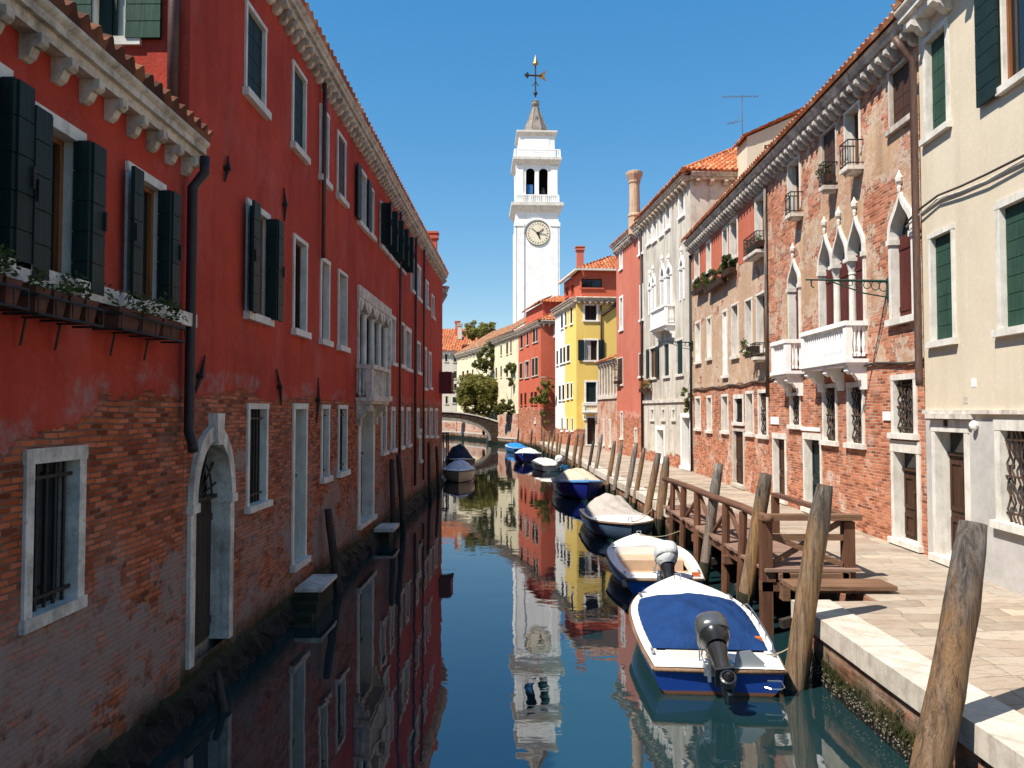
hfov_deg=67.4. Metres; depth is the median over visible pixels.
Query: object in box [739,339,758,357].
flower box
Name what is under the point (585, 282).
window
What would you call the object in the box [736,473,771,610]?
mooring pole
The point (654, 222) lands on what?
window
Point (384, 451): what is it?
window
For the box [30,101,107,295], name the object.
window
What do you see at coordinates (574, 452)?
mooring pole
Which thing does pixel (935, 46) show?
window
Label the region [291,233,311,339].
window
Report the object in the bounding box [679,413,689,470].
door
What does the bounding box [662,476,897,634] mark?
landing stage
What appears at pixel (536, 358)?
window
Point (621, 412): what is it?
window
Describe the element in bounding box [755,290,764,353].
window
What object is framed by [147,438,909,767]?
canal water
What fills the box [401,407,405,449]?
window
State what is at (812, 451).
door
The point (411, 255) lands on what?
window
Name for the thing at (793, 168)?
window
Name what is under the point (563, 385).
window
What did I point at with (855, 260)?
arched window
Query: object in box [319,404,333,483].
window
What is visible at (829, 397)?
window
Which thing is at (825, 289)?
arched window
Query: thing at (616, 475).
mooring pole
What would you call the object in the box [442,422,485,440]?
bank wall
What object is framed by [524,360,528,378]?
window
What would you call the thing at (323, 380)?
red house
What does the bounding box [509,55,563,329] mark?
bell tower
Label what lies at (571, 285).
window
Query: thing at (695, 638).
motorboat
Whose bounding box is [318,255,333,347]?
window
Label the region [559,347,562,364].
window
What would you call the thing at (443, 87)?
sky
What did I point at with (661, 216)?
window
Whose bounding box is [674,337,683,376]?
window
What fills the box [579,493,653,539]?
motorboat
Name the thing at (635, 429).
window
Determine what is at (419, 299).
window
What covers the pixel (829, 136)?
window
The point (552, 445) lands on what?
mooring pole
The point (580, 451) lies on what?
mooring pole
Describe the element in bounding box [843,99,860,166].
window
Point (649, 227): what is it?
window
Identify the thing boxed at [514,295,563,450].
red house
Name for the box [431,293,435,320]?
window
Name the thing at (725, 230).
window
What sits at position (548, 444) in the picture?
mooring pole
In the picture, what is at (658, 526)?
mooring pole
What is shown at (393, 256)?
window
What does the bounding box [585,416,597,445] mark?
door
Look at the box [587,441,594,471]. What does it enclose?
mooring pole
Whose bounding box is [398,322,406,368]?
window
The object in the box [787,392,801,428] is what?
window
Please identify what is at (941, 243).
window
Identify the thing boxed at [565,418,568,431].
window
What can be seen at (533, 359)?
window
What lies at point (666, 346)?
window
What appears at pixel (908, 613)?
pavement
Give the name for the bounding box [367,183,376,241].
window
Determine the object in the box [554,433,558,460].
mooring pole
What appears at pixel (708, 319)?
window
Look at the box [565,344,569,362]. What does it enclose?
window
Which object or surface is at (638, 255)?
window
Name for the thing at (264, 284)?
window
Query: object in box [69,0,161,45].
window
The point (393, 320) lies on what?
window
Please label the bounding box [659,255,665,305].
arched window
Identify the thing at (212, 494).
water door
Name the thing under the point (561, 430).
window
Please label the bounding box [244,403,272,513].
window
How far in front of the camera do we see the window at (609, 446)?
53.80 m
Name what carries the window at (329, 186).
in the red house at (323, 380)
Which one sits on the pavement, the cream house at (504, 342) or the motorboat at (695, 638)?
the cream house at (504, 342)
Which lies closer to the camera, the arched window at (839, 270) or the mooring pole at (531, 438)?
the arched window at (839, 270)
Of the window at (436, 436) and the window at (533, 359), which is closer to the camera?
the window at (436, 436)
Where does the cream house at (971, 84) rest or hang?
on the pavement
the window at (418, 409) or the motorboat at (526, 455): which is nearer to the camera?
the window at (418, 409)
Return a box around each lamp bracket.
[659,341,692,350]
[805,278,888,299]
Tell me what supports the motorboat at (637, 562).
on the canal water
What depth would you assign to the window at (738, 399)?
28.58 m
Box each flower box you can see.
[0,243,30,310]
[2,267,104,349]
[92,282,187,360]
[612,364,620,383]
[639,378,651,392]
[691,272,708,295]
[703,263,728,292]
[719,254,735,277]
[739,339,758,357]
[744,233,764,253]
[815,164,834,184]
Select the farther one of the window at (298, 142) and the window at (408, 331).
the window at (408, 331)
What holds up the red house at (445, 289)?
on the ground
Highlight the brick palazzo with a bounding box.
[749,4,927,555]
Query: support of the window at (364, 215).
in the red house at (323, 380)
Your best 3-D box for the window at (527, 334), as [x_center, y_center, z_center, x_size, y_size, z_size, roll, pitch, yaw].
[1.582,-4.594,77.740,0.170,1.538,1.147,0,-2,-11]
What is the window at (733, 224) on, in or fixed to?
in the brick house at (729, 414)
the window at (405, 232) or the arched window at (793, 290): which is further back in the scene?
the window at (405, 232)
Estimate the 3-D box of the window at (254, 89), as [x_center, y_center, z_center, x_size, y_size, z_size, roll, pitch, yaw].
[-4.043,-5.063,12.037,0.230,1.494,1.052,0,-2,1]
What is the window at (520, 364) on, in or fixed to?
in the red house at (535, 334)
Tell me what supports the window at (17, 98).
in the red house at (104, 142)
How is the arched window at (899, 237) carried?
in the brick palazzo
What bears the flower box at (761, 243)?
attached to the brick house at (729, 414)
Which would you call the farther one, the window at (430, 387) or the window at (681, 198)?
the window at (681, 198)
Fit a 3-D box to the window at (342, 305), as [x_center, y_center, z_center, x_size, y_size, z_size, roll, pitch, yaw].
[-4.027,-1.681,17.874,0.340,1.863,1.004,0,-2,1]
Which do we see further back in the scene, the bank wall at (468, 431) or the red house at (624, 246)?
the bank wall at (468, 431)
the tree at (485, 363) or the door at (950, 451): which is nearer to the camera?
the door at (950, 451)
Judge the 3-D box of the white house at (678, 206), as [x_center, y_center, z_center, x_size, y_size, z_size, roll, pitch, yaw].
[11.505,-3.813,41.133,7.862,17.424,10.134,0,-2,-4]
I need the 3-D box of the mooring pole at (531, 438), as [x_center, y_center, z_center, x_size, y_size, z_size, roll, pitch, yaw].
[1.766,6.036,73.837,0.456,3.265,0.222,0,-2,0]
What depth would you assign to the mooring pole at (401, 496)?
24.10 m
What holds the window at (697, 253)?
in the brick house at (729, 414)
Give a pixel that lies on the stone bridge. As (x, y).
(488, 426)
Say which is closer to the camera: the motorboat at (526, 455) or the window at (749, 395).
the window at (749, 395)
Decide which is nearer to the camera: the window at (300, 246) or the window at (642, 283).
the window at (300, 246)
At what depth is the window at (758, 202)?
26.30 m
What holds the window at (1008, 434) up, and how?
in the cream house at (971, 84)
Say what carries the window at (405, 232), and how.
in the red house at (323, 380)
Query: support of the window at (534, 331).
in the red house at (535, 334)
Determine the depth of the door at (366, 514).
21.45 m
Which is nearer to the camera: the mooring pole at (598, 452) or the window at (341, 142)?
the window at (341, 142)
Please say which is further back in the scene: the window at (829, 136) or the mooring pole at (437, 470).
the mooring pole at (437, 470)
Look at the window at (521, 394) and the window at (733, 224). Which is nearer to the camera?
the window at (733, 224)
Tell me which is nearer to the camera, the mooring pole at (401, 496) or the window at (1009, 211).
the window at (1009, 211)
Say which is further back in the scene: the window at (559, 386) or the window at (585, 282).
the window at (559, 386)
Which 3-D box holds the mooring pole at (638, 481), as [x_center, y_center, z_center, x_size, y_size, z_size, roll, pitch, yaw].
[4.337,4.144,27.272,0.840,3.779,0.192,0,-2,0]
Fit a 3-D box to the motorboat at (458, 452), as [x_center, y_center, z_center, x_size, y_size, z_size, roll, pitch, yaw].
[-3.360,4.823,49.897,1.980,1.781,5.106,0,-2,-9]
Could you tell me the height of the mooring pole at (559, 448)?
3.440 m
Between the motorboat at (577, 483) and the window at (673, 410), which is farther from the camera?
the window at (673, 410)
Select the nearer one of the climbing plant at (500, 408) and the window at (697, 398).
the window at (697, 398)
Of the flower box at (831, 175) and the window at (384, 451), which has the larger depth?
the window at (384, 451)
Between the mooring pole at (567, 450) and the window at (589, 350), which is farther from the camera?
the window at (589, 350)
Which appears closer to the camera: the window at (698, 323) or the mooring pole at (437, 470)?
the window at (698, 323)
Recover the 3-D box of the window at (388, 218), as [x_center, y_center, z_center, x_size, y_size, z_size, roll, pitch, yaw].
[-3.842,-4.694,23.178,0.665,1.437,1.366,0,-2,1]
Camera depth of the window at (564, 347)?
66.36 m
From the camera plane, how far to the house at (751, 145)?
35.07 m
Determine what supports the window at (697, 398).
in the brick house at (729, 414)
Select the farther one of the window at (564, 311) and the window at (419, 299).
the window at (564, 311)
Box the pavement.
[486,434,1023,714]
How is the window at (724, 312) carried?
in the brick house at (729, 414)
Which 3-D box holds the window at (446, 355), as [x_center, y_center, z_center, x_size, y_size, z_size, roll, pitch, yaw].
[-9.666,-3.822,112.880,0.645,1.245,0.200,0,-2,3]
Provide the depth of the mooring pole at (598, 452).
37.74 m
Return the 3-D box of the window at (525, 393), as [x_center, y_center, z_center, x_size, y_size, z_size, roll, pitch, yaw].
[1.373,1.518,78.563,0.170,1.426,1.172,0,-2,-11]
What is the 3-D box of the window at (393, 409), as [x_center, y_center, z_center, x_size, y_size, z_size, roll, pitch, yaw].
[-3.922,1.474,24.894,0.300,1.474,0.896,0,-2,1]
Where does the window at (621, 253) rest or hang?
in the red house at (624, 246)
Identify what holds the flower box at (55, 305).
attached to the red house at (104, 142)
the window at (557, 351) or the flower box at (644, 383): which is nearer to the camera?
the flower box at (644, 383)
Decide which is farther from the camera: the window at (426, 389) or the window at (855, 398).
the window at (426, 389)
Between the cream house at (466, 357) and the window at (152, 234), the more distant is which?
the cream house at (466, 357)
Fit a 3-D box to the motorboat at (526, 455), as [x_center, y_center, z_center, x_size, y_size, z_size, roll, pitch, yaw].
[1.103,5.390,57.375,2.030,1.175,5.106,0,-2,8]
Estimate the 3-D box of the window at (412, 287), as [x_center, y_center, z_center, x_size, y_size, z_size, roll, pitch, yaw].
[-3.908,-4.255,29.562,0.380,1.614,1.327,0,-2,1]
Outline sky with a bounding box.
[305,0,894,329]
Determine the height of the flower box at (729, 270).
0.801 m
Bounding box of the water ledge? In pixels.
[85,476,444,767]
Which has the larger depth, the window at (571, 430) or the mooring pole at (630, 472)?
the window at (571, 430)
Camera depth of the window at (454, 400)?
112.60 m
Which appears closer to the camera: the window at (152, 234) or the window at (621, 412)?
the window at (152, 234)
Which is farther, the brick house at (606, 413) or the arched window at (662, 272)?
the brick house at (606, 413)
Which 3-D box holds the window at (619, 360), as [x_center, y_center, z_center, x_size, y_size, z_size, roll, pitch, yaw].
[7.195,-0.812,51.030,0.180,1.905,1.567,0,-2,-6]
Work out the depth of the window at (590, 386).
62.20 m
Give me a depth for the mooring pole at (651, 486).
24.31 m
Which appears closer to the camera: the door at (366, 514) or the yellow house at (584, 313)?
the door at (366, 514)
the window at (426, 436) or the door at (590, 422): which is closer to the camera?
the window at (426, 436)
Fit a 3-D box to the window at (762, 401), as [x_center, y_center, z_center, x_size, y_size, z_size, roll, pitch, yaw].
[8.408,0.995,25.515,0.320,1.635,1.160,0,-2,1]
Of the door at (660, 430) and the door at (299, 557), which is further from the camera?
the door at (660, 430)
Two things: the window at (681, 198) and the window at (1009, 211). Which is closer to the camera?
the window at (1009, 211)
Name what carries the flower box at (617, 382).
attached to the red house at (624, 246)
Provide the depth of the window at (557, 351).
69.08 m
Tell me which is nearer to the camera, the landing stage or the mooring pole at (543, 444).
the landing stage
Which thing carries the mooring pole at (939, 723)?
in the canal water
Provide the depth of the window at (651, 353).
43.92 m
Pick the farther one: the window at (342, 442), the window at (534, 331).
the window at (534, 331)
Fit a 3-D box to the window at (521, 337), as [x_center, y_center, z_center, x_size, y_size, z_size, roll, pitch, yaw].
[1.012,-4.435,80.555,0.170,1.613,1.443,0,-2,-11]
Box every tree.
[455,373,497,434]
[462,320,496,340]
[471,335,494,418]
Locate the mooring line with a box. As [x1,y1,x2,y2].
[639,531,679,536]
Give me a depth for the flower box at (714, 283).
31.03 m
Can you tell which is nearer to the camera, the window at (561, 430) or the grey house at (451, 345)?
the window at (561, 430)
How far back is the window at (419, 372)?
31.51 m
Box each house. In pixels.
[0,0,212,767]
[69,0,454,686]
[442,286,449,303]
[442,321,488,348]
[442,323,463,421]
[454,324,511,412]
[485,317,525,420]
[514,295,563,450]
[550,246,616,446]
[594,353,616,452]
[609,170,643,457]
[633,147,737,471]
[680,164,769,498]
[732,106,803,177]
[891,0,1023,595]
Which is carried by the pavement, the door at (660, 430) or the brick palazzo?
the brick palazzo
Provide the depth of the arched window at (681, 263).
38.06 m
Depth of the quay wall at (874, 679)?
8.67 m
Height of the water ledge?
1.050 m
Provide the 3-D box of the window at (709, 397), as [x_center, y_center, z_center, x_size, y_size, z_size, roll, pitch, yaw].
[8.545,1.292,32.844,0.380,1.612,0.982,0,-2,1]
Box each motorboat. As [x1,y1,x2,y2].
[443,459,475,482]
[444,444,475,466]
[505,442,527,452]
[513,448,541,462]
[531,455,567,472]
[551,468,603,500]
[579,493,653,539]
[605,531,705,595]
[629,573,787,705]
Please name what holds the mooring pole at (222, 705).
in the canal water
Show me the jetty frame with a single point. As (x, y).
(444, 454)
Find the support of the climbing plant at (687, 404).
attached to the white house at (678, 206)
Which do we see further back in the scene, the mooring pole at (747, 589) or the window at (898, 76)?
the window at (898, 76)
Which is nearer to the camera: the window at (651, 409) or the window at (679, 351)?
the window at (679, 351)
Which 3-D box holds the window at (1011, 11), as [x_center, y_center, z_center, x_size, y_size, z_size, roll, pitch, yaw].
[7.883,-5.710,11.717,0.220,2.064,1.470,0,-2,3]
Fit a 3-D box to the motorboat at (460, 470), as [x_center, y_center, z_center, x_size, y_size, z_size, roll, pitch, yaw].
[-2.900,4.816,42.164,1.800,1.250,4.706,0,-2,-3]
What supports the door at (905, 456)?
in the brick palazzo
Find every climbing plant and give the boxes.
[492,362,516,415]
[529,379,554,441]
[680,387,693,413]
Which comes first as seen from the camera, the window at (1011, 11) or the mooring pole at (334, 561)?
the window at (1011, 11)
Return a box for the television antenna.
[722,95,757,135]
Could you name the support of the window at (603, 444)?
in the brick house at (606, 413)
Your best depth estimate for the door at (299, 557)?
14.74 m
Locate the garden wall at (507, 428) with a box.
[497,413,517,444]
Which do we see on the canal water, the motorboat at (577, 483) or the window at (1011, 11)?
the motorboat at (577, 483)
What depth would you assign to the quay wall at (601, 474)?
26.97 m
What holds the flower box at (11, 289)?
attached to the red house at (104, 142)
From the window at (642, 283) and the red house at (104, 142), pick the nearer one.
the red house at (104, 142)
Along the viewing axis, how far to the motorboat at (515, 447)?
69.51 m
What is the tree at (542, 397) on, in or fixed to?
attached to the red house at (535, 334)
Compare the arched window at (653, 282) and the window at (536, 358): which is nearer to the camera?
the arched window at (653, 282)
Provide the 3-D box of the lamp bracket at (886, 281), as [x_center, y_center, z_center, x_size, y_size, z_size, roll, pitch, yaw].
[7.357,-2.080,16.853,1.759,0.486,0.120,0,-2,7]
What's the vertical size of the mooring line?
0.171 m
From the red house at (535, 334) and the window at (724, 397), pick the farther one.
the red house at (535, 334)
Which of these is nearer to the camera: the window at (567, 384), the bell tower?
the window at (567, 384)
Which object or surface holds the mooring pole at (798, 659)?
in the canal water
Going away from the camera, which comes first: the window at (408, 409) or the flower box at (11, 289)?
the flower box at (11, 289)
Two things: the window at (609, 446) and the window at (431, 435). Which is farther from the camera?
the window at (609, 446)
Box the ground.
[194,638,222,661]
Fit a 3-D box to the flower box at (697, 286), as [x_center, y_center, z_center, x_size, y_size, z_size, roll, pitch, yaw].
[8.268,-4.451,33.921,0.598,0.798,2.166,0,-2,1]
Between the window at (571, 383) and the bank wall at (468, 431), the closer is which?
the window at (571, 383)
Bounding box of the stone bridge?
[442,411,497,443]
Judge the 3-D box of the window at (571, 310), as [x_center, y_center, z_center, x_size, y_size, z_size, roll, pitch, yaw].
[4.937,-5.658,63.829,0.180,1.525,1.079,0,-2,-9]
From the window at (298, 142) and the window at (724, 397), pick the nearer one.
the window at (298, 142)
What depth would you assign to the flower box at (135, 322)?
7.80 m
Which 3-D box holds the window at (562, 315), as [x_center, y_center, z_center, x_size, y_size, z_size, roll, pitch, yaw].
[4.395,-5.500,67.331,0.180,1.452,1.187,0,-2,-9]
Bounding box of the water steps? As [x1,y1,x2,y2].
[290,574,336,626]
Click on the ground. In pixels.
(203, 647)
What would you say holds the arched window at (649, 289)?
in the white house at (678, 206)
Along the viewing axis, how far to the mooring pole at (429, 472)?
33.09 m
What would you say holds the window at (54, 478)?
in the red house at (104, 142)
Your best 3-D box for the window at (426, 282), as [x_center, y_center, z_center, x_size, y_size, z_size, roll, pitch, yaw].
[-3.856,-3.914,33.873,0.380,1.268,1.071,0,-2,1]
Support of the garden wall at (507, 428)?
on the pavement
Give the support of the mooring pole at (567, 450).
in the canal water
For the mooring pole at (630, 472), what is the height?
3.918 m
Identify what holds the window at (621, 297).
in the red house at (624, 246)
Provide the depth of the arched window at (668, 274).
40.45 m
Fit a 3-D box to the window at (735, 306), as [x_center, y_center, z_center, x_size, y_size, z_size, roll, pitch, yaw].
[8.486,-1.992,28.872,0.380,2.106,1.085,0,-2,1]
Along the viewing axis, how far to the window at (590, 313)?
62.49 m
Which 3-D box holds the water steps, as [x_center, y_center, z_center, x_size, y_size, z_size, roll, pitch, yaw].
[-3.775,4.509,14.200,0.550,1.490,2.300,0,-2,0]
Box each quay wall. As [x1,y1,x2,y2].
[540,441,873,601]
[791,600,1023,767]
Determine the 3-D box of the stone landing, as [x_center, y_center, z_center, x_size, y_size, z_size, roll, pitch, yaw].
[-3.650,4.829,22.268,0.600,1.420,1.150,0,-2,0]
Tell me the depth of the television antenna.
39.70 m
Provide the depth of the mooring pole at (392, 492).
23.58 m
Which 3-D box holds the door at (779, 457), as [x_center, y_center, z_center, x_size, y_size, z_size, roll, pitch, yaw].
[8.386,2.595,23.877,0.320,2.139,1.365,0,-2,1]
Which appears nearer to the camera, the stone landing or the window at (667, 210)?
the stone landing
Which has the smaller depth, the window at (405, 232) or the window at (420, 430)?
the window at (405, 232)
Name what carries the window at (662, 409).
in the white house at (678, 206)
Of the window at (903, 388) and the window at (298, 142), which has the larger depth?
the window at (903, 388)
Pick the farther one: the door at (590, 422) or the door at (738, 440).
the door at (590, 422)
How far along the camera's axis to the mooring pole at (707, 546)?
16.61 m
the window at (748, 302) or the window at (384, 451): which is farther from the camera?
the window at (748, 302)
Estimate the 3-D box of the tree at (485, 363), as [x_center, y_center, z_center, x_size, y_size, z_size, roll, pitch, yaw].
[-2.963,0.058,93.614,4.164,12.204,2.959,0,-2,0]
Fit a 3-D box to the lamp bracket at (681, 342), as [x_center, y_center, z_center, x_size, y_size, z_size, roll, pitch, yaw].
[7.655,-1.791,36.048,1.712,0.486,0.120,0,-2,1]
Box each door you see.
[185,413,237,669]
[290,403,310,572]
[357,395,381,529]
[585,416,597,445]
[655,426,664,463]
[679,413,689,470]
[730,428,745,489]
[770,432,787,504]
[800,432,822,512]
[887,440,923,552]
[928,420,970,566]
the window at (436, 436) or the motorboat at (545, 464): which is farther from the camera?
the motorboat at (545, 464)
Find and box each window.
[0,62,35,269]
[18,445,88,634]
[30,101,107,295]
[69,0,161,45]
[123,161,181,311]
[242,0,271,120]
[243,198,284,326]
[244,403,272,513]
[290,59,310,164]
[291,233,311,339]
[318,103,332,190]
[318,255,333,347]
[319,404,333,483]
[336,129,349,208]
[336,268,350,352]
[337,405,350,477]
[357,163,371,233]
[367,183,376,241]
[379,200,398,255]
[380,410,389,455]
[387,211,404,263]
[390,407,397,452]
[391,315,397,366]
[393,221,409,269]
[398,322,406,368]
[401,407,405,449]
[402,229,414,275]
[404,325,412,372]
[406,407,412,447]
[410,258,417,296]
[417,264,422,303]
[417,340,421,375]
[417,408,420,438]
[419,428,422,463]
[422,347,427,390]
[425,279,429,310]
[425,408,428,438]
[428,351,432,389]
[429,408,433,438]
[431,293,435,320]
[434,408,438,438]
[444,354,447,361]
[451,396,456,403]
[519,335,522,349]
[519,362,522,379]
[519,393,522,405]
[523,392,526,405]
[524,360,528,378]
[526,332,528,346]
[531,357,534,376]
[532,329,535,343]
[534,357,537,376]
[555,349,558,365]
[557,385,560,400]
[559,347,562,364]
[560,312,563,329]
[560,418,562,431]
[561,384,564,400]
[562,346,565,363]
[564,284,568,298]
[564,311,566,327]
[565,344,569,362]
[565,382,569,399]
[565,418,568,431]
[569,307,572,325]
[569,382,572,398]
[570,282,573,297]
[570,418,573,431]
[578,339,604,361]
[579,277,603,288]
[582,304,598,321]
[584,380,597,403]
[602,419,604,445]
[608,419,610,447]
[616,357,622,385]
[618,250,622,271]
[618,295,623,331]
[619,411,622,439]
[633,428,636,445]
[637,230,642,256]
[637,353,643,377]
[638,283,643,321]
[645,222,651,246]
[646,345,658,379]
[647,269,651,314]
[649,408,654,420]
[651,217,656,244]
[651,266,655,309]
[658,211,663,238]
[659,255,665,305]
[660,408,665,420]
[662,342,669,378]
[664,204,670,231]
[665,254,671,303]
[670,408,675,420]
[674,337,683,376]
[677,191,684,220]
[678,246,684,300]
[692,248,699,282]
[693,319,701,364]
[693,396,700,430]
[705,315,711,360]
[705,395,712,432]
[706,239,710,274]
[719,394,728,433]
[720,308,728,378]
[722,225,727,255]
[729,215,737,259]
[729,301,739,359]
[731,394,744,425]
[743,296,752,351]
[743,390,754,436]
[754,192,763,240]
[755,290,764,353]
[755,389,768,438]
[786,243,801,367]
[787,154,800,211]
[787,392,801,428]
[816,216,833,327]
[819,383,838,445]
[820,121,837,185]
[828,206,848,322]
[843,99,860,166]
[843,196,866,353]
[843,382,866,449]
[884,52,911,137]
[884,170,913,326]
[887,373,919,439]
[919,16,951,146]
[925,223,958,348]
[989,420,1023,535]
[991,189,1023,337]
[995,0,1023,95]
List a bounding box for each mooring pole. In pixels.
[213,670,227,712]
[324,508,342,592]
[389,459,396,533]
[396,454,405,530]
[427,442,431,498]
[435,446,439,491]
[529,430,532,447]
[542,431,544,455]
[546,431,549,457]
[549,429,554,458]
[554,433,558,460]
[558,435,561,454]
[563,433,570,464]
[571,434,578,468]
[577,432,584,467]
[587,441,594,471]
[593,434,602,476]
[604,441,615,492]
[612,441,622,495]
[624,442,637,503]
[631,447,645,509]
[640,452,660,522]
[652,456,668,538]
[699,463,722,585]
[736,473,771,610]
[782,483,832,690]
[909,520,987,767]
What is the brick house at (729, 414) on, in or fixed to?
on the pavement
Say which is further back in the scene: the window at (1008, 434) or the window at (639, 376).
the window at (639, 376)
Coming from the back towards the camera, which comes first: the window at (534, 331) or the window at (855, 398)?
the window at (534, 331)
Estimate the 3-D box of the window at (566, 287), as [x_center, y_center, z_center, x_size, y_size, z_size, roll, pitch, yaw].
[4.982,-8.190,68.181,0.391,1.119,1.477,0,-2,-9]
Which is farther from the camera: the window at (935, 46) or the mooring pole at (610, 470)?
the mooring pole at (610, 470)
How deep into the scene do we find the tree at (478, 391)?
91.33 m

